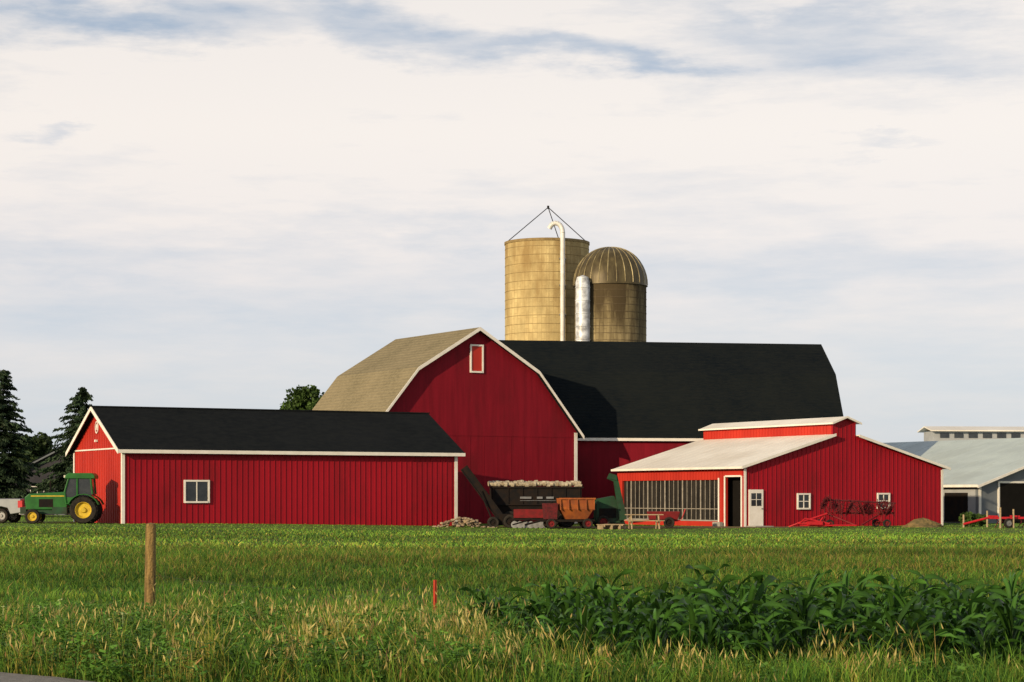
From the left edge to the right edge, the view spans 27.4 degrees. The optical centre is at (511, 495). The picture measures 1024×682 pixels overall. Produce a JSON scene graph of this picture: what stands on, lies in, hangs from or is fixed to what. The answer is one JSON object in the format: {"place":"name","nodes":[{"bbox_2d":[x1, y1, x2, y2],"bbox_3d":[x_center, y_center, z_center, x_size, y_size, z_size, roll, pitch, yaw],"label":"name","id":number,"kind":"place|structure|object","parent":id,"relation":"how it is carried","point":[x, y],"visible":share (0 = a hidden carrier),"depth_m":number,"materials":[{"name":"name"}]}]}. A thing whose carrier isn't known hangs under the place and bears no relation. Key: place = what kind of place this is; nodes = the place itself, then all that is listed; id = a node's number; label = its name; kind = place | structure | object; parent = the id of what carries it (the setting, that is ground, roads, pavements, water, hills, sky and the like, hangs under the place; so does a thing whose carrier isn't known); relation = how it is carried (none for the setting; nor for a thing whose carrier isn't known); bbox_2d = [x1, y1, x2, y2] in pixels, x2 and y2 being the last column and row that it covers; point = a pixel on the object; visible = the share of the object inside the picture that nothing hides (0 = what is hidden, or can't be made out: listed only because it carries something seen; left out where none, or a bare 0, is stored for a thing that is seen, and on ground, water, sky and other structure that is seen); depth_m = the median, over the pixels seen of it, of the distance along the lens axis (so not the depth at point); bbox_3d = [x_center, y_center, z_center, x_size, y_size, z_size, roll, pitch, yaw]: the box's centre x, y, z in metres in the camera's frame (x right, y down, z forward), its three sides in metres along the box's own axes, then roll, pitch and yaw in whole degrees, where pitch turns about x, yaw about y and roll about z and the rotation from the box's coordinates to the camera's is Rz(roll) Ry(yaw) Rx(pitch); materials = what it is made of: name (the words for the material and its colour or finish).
{"place":"outdoors","nodes":[
{"label":"outdoors","id":0,"kind":"place"},
{"bbox_2d":[0,672,92,681],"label":"road","id":1,"kind":"structure","parent":0,"point":[9,677],"depth_m":19.21,"materials":[{"name":"grey asphalt"}]},
{"bbox_2d":[0,542,1023,609],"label":"pasture grass","id":2,"kind":"structure","parent":0,"point":[783,564],"depth_m":46.58,"materials":[{"name":"green plant"}]},
{"bbox_2d":[0,578,1023,681],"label":"tall grass","id":3,"kind":"structure","parent":0,"point":[933,675],"depth_m":19.06,"materials":[{"name":"green plant"}]},
{"bbox_2d":[0,515,1023,552],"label":"lawn grass","id":4,"kind":"structure","parent":0,"point":[759,539],"depth_m":80.62,"materials":[{"name":"green plant"}]},
{"bbox_2d":[0,515,1023,681],"bbox_3d":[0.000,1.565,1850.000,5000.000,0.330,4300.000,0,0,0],"label":"ground","id":5,"kind":"structure","parent":0,"point":[958,526],"depth_m":92.20,"materials":[{"name":"green plant"}]},
{"bbox_2d":[0,498,25,522],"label":"pickup truck","id":6,"kind":"object","parent":5,"relation":"on","point":[12,514],"visible":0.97,"depth_m":107.43,"materials":[{"name":"grey metal"}]},
{"bbox_2d":[0,369,40,509],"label":"spruce tree","id":7,"kind":"object","parent":5,"relation":"on","point":[11,474],"visible":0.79,"depth_m":139.62,"materials":[{"name":"green plant"}]},
{"bbox_2d":[11,432,53,467],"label":"broadleaf tree","id":8,"kind":"object","parent":5,"relation":"on","point":[43,443],"visible":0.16,"depth_m":173.45,"materials":[{"name":"green plant"}]},
{"bbox_2d":[7,450,72,514],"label":"farm house","id":9,"kind":"structure","parent":5,"relation":"on","point":[35,479],"depth_m":152.34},
{"bbox_2d":[20,473,103,523],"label":"tractor","id":10,"kind":"object","parent":5,"relation":"on","point":[78,494],"visible":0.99,"depth_m":105.52,"materials":[{"name":"green paint"}]},
{"bbox_2d":[30,387,93,514],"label":"spruce tree","id":11,"kind":"object","parent":5,"relation":"on","point":[80,399],"visible":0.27,"depth_m":137.27,"materials":[{"name":"green plant"}]},
{"bbox_2d":[144,523,155,608],"bbox_3d":[-4.928,1.232,28.600,0.156,1.735,0.152,1,0,0],"label":"fence post","id":12,"kind":"object","parent":5,"relation":"on","point":[150,558],"visible":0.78,"depth_m":28.54,"materials":[{"name":"brown wood"}]},
{"bbox_2d":[65,406,464,525],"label":"machine shed","id":13,"kind":"structure","parent":5,"relation":"on","point":[146,465],"depth_m":110.64,"materials":[{"name":"red metal"}]},
{"bbox_2d":[184,480,209,502],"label":"window","id":14,"kind":"structure","parent":13,"relation":"in","point":[195,491],"depth_m":107.73,"materials":[{"name":"clear glass"}]},
{"bbox_2d":[280,384,324,409],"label":"broadleaf tree","id":15,"kind":"object","parent":5,"relation":"on","point":[299,398],"visible":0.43,"depth_m":170.76,"materials":[{"name":"green plant"}]},
{"bbox_2d":[312,327,583,523],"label":"gambrel barn","id":16,"kind":"structure","parent":5,"relation":"on","point":[494,407],"depth_m":127.01,"materials":[{"name":"red wood"}]},
{"bbox_2d":[432,517,497,527],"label":"rock pile","id":17,"kind":"object","parent":5,"relation":"on","point":[468,521],"visible":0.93,"depth_m":110.34,"materials":[{"name":"stone"}]},
{"bbox_2d":[458,584,504,625],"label":"corn plant","id":18,"kind":"object","parent":5,"relation":"on","point":[484,597],"visible":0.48,"depth_m":25.79,"materials":[{"name":"green plant"}]},
{"bbox_2d":[461,466,513,527],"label":"bale elevator","id":19,"kind":"object","parent":5,"relation":"on","point":[495,510],"visible":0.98,"depth_m":110.91,"materials":[{"name":"paint"}]},
{"bbox_2d":[477,600,508,630],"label":"corn plant","id":20,"kind":"object","parent":5,"relation":"on","point":[497,605],"visible":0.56,"depth_m":25.03,"materials":[{"name":"green plant"}]},
{"bbox_2d":[0,588,1023,681],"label":"leafy weeds","id":21,"kind":"object","parent":5,"relation":"on","point":[230,618],"visible":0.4,"depth_m":19.56,"materials":[{"name":"green plant"}]},
{"bbox_2d":[503,509,558,527],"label":"grain drill","id":22,"kind":"object","parent":5,"relation":"on","point":[526,515],"visible":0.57,"depth_m":110.25,"materials":[{"name":"red paint"}]},
{"bbox_2d":[505,591,557,629],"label":"corn plant","id":23,"kind":"object","parent":5,"relation":"on","point":[533,603],"visible":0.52,"depth_m":24.30,"materials":[{"name":"green plant"}]},
{"bbox_2d":[503,581,585,626],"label":"corn plant","id":24,"kind":"object","parent":5,"relation":"on","point":[547,592],"visible":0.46,"depth_m":25.07,"materials":[{"name":"green plant"}]},
{"bbox_2d":[504,206,589,340],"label":"concrete silo","id":25,"kind":"object","parent":5,"relation":"on","point":[539,292],"visible":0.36,"depth_m":150.22,"materials":[{"name":"concrete"}]},
{"bbox_2d":[536,613,574,652],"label":"corn plant","id":26,"kind":"object","parent":5,"relation":"on","point":[559,639],"visible":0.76,"depth_m":21.92,"materials":[{"name":"green plant"}]},
{"bbox_2d":[525,498,595,528],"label":"gravity wagon","id":27,"kind":"object","parent":5,"relation":"on","point":[579,510],"visible":1,"depth_m":108.36,"materials":[{"name":"orange paint"}]},
{"bbox_2d":[527,586,598,638],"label":"corn plant","id":28,"kind":"object","parent":5,"relation":"on","point":[565,605],"visible":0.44,"depth_m":24.14,"materials":[{"name":"green plant"}]},
{"bbox_2d":[556,590,598,645],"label":"corn plant","id":29,"kind":"object","parent":5,"relation":"on","point":[579,610],"visible":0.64,"depth_m":22.91,"materials":[{"name":"green plant"}]},
{"bbox_2d":[567,630,600,661],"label":"corn plant","id":30,"kind":"object","parent":5,"relation":"on","point":[570,643],"visible":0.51,"depth_m":20.33,"materials":[{"name":"green plant"}]},
{"bbox_2d":[561,604,619,658],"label":"corn plant","id":31,"kind":"object","parent":5,"relation":"on","point":[587,624],"visible":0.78,"depth_m":21.18,"materials":[{"name":"green plant"}]},
{"bbox_2d":[562,597,631,643],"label":"corn plant","id":32,"kind":"object","parent":5,"relation":"on","point":[591,614],"visible":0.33,"depth_m":22.84,"materials":[{"name":"green plant"}]},
{"bbox_2d":[571,575,623,636],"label":"corn plant","id":33,"kind":"object","parent":5,"relation":"on","point":[590,583],"visible":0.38,"depth_m":25.21,"materials":[{"name":"green plant"}]},
{"bbox_2d":[581,569,638,638],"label":"corn plant","id":34,"kind":"object","parent":5,"relation":"on","point":[596,576],"visible":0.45,"depth_m":24.31,"materials":[{"name":"green plant"}]},
{"bbox_2d":[573,247,647,341],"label":"domed silo","id":35,"kind":"object","parent":5,"relation":"on","point":[610,284],"visible":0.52,"depth_m":145.49,"materials":[{"name":"concrete"}]},
{"bbox_2d":[590,631,633,664],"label":"corn plant","id":36,"kind":"object","parent":5,"relation":"on","point":[621,645],"visible":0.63,"depth_m":20.34,"materials":[{"name":"green plant"}]},
{"bbox_2d":[595,607,649,654],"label":"corn plant","id":37,"kind":"object","parent":5,"relation":"on","point":[616,631],"visible":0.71,"depth_m":21.15,"materials":[{"name":"green plant"}]},
{"bbox_2d":[598,583,653,633],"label":"corn plant","id":38,"kind":"object","parent":5,"relation":"on","point":[608,588],"visible":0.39,"depth_m":22.88,"materials":[{"name":"green plant"}]},
{"bbox_2d":[599,597,658,651],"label":"corn plant","id":39,"kind":"object","parent":5,"relation":"on","point":[633,602],"visible":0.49,"depth_m":21.73,"materials":[{"name":"green plant"}]},
{"bbox_2d":[613,621,670,662],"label":"corn plant","id":40,"kind":"object","parent":5,"relation":"on","point":[633,627],"visible":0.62,"depth_m":20.57,"materials":[{"name":"green plant"}]},
{"bbox_2d":[635,608,667,661],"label":"corn plant","id":41,"kind":"object","parent":5,"relation":"on","point":[652,635],"visible":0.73,"depth_m":19.61,"materials":[{"name":"green plant"}]},
{"bbox_2d":[632,605,681,657],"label":"corn plant","id":42,"kind":"object","parent":5,"relation":"on","point":[645,613],"visible":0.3,"depth_m":21.26,"materials":[{"name":"green plant"}]},
{"bbox_2d":[632,613,688,659],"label":"corn plant","id":43,"kind":"object","parent":5,"relation":"on","point":[664,632],"visible":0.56,"depth_m":20.39,"materials":[{"name":"green plant"}]},
{"bbox_2d":[499,340,843,522],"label":"long barn","id":44,"kind":"structure","parent":5,"relation":"on","point":[624,403],"depth_m":135.46,"materials":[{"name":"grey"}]},
{"bbox_2d":[662,594,733,657],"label":"corn plant","id":45,"kind":"object","parent":5,"relation":"on","point":[700,619],"visible":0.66,"depth_m":20.16,"materials":[{"name":"green plant"}]},
{"bbox_2d":[683,575,736,653],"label":"corn plant","id":46,"kind":"object","parent":5,"relation":"on","point":[707,598],"visible":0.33,"depth_m":22.16,"materials":[{"name":"green plant"}]},
{"bbox_2d":[670,608,752,658],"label":"corn plant","id":47,"kind":"object","parent":5,"relation":"on","point":[698,631],"visible":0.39,"depth_m":20.57,"materials":[{"name":"green plant"}]},
{"bbox_2d":[674,604,749,663],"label":"corn plant","id":48,"kind":"object","parent":5,"relation":"on","point":[711,630],"visible":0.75,"depth_m":19.77,"materials":[{"name":"green plant"}]},
{"bbox_2d":[684,601,772,662],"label":"corn plant","id":49,"kind":"object","parent":5,"relation":"on","point":[720,611],"visible":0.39,"depth_m":21.14,"materials":[{"name":"green plant"}]},
{"bbox_2d":[682,585,780,651],"bbox_3d":[2.298,1.350,21.954,1.048,0.818,0.158,0,0,-17],"label":"corn plant","id":50,"kind":"object","parent":5,"relation":"on","point":[699,590],"visible":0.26,"depth_m":21.92,"materials":[{"name":"green plant"}]},
{"bbox_2d":[694,564,768,629],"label":"corn plant","id":51,"kind":"object","parent":5,"relation":"on","point":[753,574],"visible":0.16,"depth_m":23.60,"materials":[{"name":"green plant"}]},
{"bbox_2d":[694,588,785,666],"bbox_3d":[2.200,1.332,20.408,1.099,0.856,0.166,0,0,33],"label":"corn plant","id":52,"kind":"object","parent":5,"relation":"on","point":[714,592],"visible":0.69,"depth_m":20.43,"materials":[{"name":"green plant"}]},
{"bbox_2d":[720,629,772,669],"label":"corn plant","id":53,"kind":"object","parent":5,"relation":"on","point":[754,651],"visible":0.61,"depth_m":19.80,"materials":[{"name":"green plant"}]},
{"bbox_2d":[732,575,777,657],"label":"corn plant","id":54,"kind":"object","parent":5,"relation":"on","point":[769,579],"visible":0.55,"depth_m":21.26,"materials":[{"name":"green plant"}]},
{"bbox_2d":[720,602,791,663],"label":"corn plant","id":55,"kind":"object","parent":5,"relation":"on","point":[748,610],"visible":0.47,"depth_m":20.35,"materials":[{"name":"green plant"}]},
{"bbox_2d":[738,624,812,666],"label":"corn plant","id":56,"kind":"object","parent":5,"relation":"on","point":[762,646],"visible":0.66,"depth_m":19.64,"materials":[{"name":"green plant"}]},
{"bbox_2d":[735,620,817,663],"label":"corn plant","id":57,"kind":"object","parent":5,"relation":"on","point":[775,629],"visible":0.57,"depth_m":20.18,"materials":[{"name":"green plant"}]},
{"bbox_2d":[611,416,950,526],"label":"monitor shed","id":58,"kind":"structure","parent":5,"relation":"on","point":[780,473],"depth_m":118.98,"materials":[{"name":"red metal"}]},
{"bbox_2d":[624,480,717,519],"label":"window","id":59,"kind":"structure","parent":58,"relation":"in","point":[699,498],"depth_m":121.36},
{"bbox_2d":[749,490,762,525],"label":"door","id":60,"kind":"structure","parent":58,"relation":"in","point":[755,496],"depth_m":115.24,"materials":[{"name":"white paint"}]},
{"bbox_2d":[797,493,810,508],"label":"window","id":61,"kind":"structure","parent":58,"relation":"in","point":[803,499],"depth_m":116.77,"materials":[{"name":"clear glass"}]},
{"bbox_2d":[746,608,815,655],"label":"corn plant","id":62,"kind":"object","parent":5,"relation":"on","point":[760,615],"visible":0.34,"depth_m":21.11,"materials":[{"name":"green plant"}]},
{"bbox_2d":[771,588,835,655],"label":"corn plant","id":63,"kind":"object","parent":5,"relation":"on","point":[802,611],"visible":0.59,"depth_m":21.34,"materials":[{"name":"green plant"}]},
{"bbox_2d":[766,596,845,648],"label":"corn plant","id":64,"kind":"object","parent":5,"relation":"on","point":[828,606],"visible":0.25,"depth_m":22.01,"materials":[{"name":"green plant"}]},
{"bbox_2d":[775,569,851,610],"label":"corn plant","id":65,"kind":"object","parent":5,"relation":"on","point":[810,587],"visible":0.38,"depth_m":23.60,"materials":[{"name":"green plant"}]},
{"bbox_2d":[761,600,866,660],"bbox_3d":[2.879,1.387,20.532,1.127,0.750,0.441,0,0,-25],"label":"corn plant","id":66,"kind":"object","parent":5,"relation":"on","point":[813,609],"visible":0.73,"depth_m":20.44,"materials":[{"name":"green plant"}]},
{"bbox_2d":[805,619,863,661],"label":"corn plant","id":67,"kind":"object","parent":5,"relation":"on","point":[829,637],"visible":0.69,"depth_m":20.28,"materials":[{"name":"green plant"}]},
{"bbox_2d":[807,589,876,648],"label":"corn plant","id":68,"kind":"object","parent":5,"relation":"on","point":[843,606],"visible":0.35,"depth_m":22.27,"materials":[{"name":"green plant"}]},
{"bbox_2d":[789,494,895,527],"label":"hay rake","id":69,"kind":"object","parent":5,"relation":"on","point":[882,509],"visible":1,"depth_m":113.27,"materials":[{"name":"red paint"}]},
{"bbox_2d":[810,623,878,662],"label":"corn plant","id":70,"kind":"object","parent":5,"relation":"on","point":[841,629],"visible":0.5,"depth_m":20.54,"materials":[{"name":"green plant"}]},
{"bbox_2d":[816,565,889,612],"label":"corn plant","id":71,"kind":"object","parent":5,"relation":"on","point":[845,581],"visible":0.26,"depth_m":24.14,"materials":[{"name":"green plant"}]},
{"bbox_2d":[824,567,889,607],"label":"corn plant","id":72,"kind":"object","parent":5,"relation":"on","point":[863,586],"visible":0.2,"depth_m":25.64,"materials":[{"name":"green plant"}]},
{"bbox_2d":[814,611,911,661],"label":"corn plant","id":73,"kind":"object","parent":5,"relation":"on","point":[855,622],"visible":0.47,"depth_m":20.49,"materials":[{"name":"green plant"}]},
{"bbox_2d":[844,633,911,665],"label":"corn plant","id":74,"kind":"object","parent":5,"relation":"on","point":[884,644],"visible":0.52,"depth_m":19.43,"materials":[{"name":"green plant"}]},
{"bbox_2d":[849,589,937,662],"bbox_3d":[3.553,1.314,19.647,0.890,0.889,0.396,0,0,-4],"label":"corn plant","id":75,"kind":"object","parent":5,"relation":"on","point":[903,613],"visible":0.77,"depth_m":19.57,"materials":[{"name":"green plant"}]},
{"bbox_2d":[872,574,925,632],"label":"corn plant","id":76,"kind":"object","parent":5,"relation":"on","point":[893,601],"visible":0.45,"depth_m":22.72,"materials":[{"name":"green plant"}]},
{"bbox_2d":[856,604,943,647],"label":"corn plant","id":77,"kind":"object","parent":5,"relation":"on","point":[873,606],"visible":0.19,"depth_m":21.20,"materials":[{"name":"green plant"}]},
{"bbox_2d":[866,582,950,647],"bbox_3d":[3.966,1.319,21.316,0.860,0.884,0.765,0,0,35],"label":"corn plant","id":78,"kind":"object","parent":5,"relation":"on","point":[902,604],"visible":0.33,"depth_m":21.33,"materials":[{"name":"green plant"}]},
{"bbox_2d":[860,601,958,658],"bbox_3d":[3.896,1.393,20.487,1.034,0.721,0.421,0,0,-35],"label":"corn plant","id":79,"kind":"object","parent":5,"relation":"on","point":[915,615],"visible":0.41,"depth_m":20.42,"materials":[{"name":"green plant"}]},
{"bbox_2d":[865,616,964,666],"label":"corn plant","id":80,"kind":"object","parent":5,"relation":"on","point":[939,632],"visible":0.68,"depth_m":19.58,"materials":[{"name":"green plant"}]},
{"bbox_2d":[902,517,942,527],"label":"soil heap","id":81,"kind":"object","parent":5,"relation":"on","point":[922,522],"visible":0.95,"depth_m":113.55,"materials":[{"name":"beige soil"}]},
{"bbox_2d":[892,607,954,660],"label":"corn plant","id":82,"kind":"object","parent":5,"relation":"on","point":[936,639],"visible":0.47,"depth_m":20.39,"materials":[{"name":"green plant"}]},
{"bbox_2d":[884,438,1023,522],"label":"dairy barn","id":83,"kind":"structure","parent":5,"relation":"on","point":[982,476],"depth_m":132.72,"materials":[{"name":"grey"}]},
{"bbox_2d":[945,493,967,520],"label":"side door","id":84,"kind":"structure","parent":83,"relation":"in","point":[955,503],"depth_m":131.87,"materials":[{"name":"paint"}]},
{"bbox_2d":[928,605,985,663],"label":"corn plant","id":85,"kind":"object","parent":5,"relation":"on","point":[944,640],"visible":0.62,"depth_m":20.51,"materials":[{"name":"green plant"}]},
{"bbox_2d":[917,574,1006,645],"bbox_3d":[4.826,1.320,22.758,0.942,0.909,0.700,2,5,-40],"label":"corn plant","id":86,"kind":"object","parent":5,"relation":"on","point":[965,594],"visible":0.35,"depth_m":22.74,"materials":[{"name":"green plant"}]},
{"bbox_2d":[928,584,1006,653],"bbox_3d":[4.625,1.346,21.308,1.128,0.836,0.694,-5,3,33],"label":"corn plant","id":87,"kind":"object","parent":5,"relation":"on","point":[972,607],"visible":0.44,"depth_m":21.28,"materials":[{"name":"green plant"}]},
{"bbox_2d":[958,511,978,526],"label":"shrub","id":88,"kind":"object","parent":5,"relation":"on","point":[970,516],"visible":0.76,"depth_m":115.77,"materials":[{"name":"green plant"}]},
{"bbox_2d":[917,426,1023,440],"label":"freestall barn","id":89,"kind":"structure","parent":5,"relation":"on","point":[938,433],"depth_m":172.15,"materials":[{"name":"grey metal"}]},
{"bbox_2d":[948,632,1006,660],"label":"corn plant","id":90,"kind":"object","parent":5,"relation":"on","point":[962,644],"visible":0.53,"depth_m":20.42,"materials":[{"name":"green plant"}]},
{"bbox_2d":[949,615,1016,660],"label":"corn plant","id":91,"kind":"object","parent":5,"relation":"on","point":[977,629],"visible":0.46,"depth_m":20.59,"materials":[{"name":"green plant"}]},
{"bbox_2d":[943,613,1023,669],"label":"corn plant","id":92,"kind":"object","parent":5,"relation":"on","point":[963,639],"visible":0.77,"depth_m":19.79,"materials":[{"name":"green plant"}]},
{"bbox_2d":[963,515,1023,527],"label":"cultivator","id":93,"kind":"object","parent":5,"relation":"on","point":[1008,522],"visible":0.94,"depth_m":111.31,"materials":[{"name":"red paint"}]},
{"bbox_2d":[965,589,1023,671],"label":"corn plant","id":94,"kind":"object","parent":5,"relation":"on","point":[1007,621],"visible":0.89,"depth_m":19.68,"materials":[{"name":"green plant"}]},
{"bbox_2d":[974,568,1023,605],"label":"corn plant","id":95,"kind":"object","parent":5,"relation":"on","point":[1014,582],"visible":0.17,"depth_m":23.56,"materials":[{"name":"green plant"}]},
{"bbox_2d":[976,600,1023,657],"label":"corn plant","id":96,"kind":"object","parent":5,"relation":"on","point":[982,625],"visible":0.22,"depth_m":21.02,"materials":[{"name":"green plant"}]},
{"bbox_2d":[980,604,1022,662],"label":"corn plant","id":97,"kind":"object","parent":5,"relation":"on","point":[1000,610],"visible":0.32,"depth_m":20.33,"materials":[{"name":"green plant"}]},
{"bbox_2d":[984,572,1023,611],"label":"corn plant","id":98,"kind":"object","parent":5,"relation":"on","point":[1008,584],"visible":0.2,"depth_m":21.95,"materials":[{"name":"green plant"}]},
{"bbox_2d":[0,0,1023,457],"label":"sky","id":99,"kind":"structure","parent":0,"point":[237,204],"materials":[{"name":"white"}]},
{"bbox_2d":[498,526,810,527],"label":"yard ground","id":100,"kind":"structure","parent":0,"point":[684,527],"depth_m":112.25,"materials":[{"name":"brown soil"}]},
{"bbox_2d":[488,480,583,527],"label":"farm wagon","id":101,"kind":"object","parent":100,"relation":"on","point":[507,500],"visible":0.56,"depth_m":111.93,"materials":[{"name":"paint"}]},
{"bbox_2d":[591,473,626,527],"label":"forage blower","id":102,"kind":"object","parent":100,"relation":"on","point":[609,510],"visible":0.79,"depth_m":109.90,"materials":[{"name":"green paint"}]},
{"bbox_2d":[632,509,685,527],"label":"manure spreader","id":103,"kind":"object","parent":100,"relation":"on","point":[670,518],"visible":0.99,"depth_m":110.42,"materials":[{"name":"red paint"}]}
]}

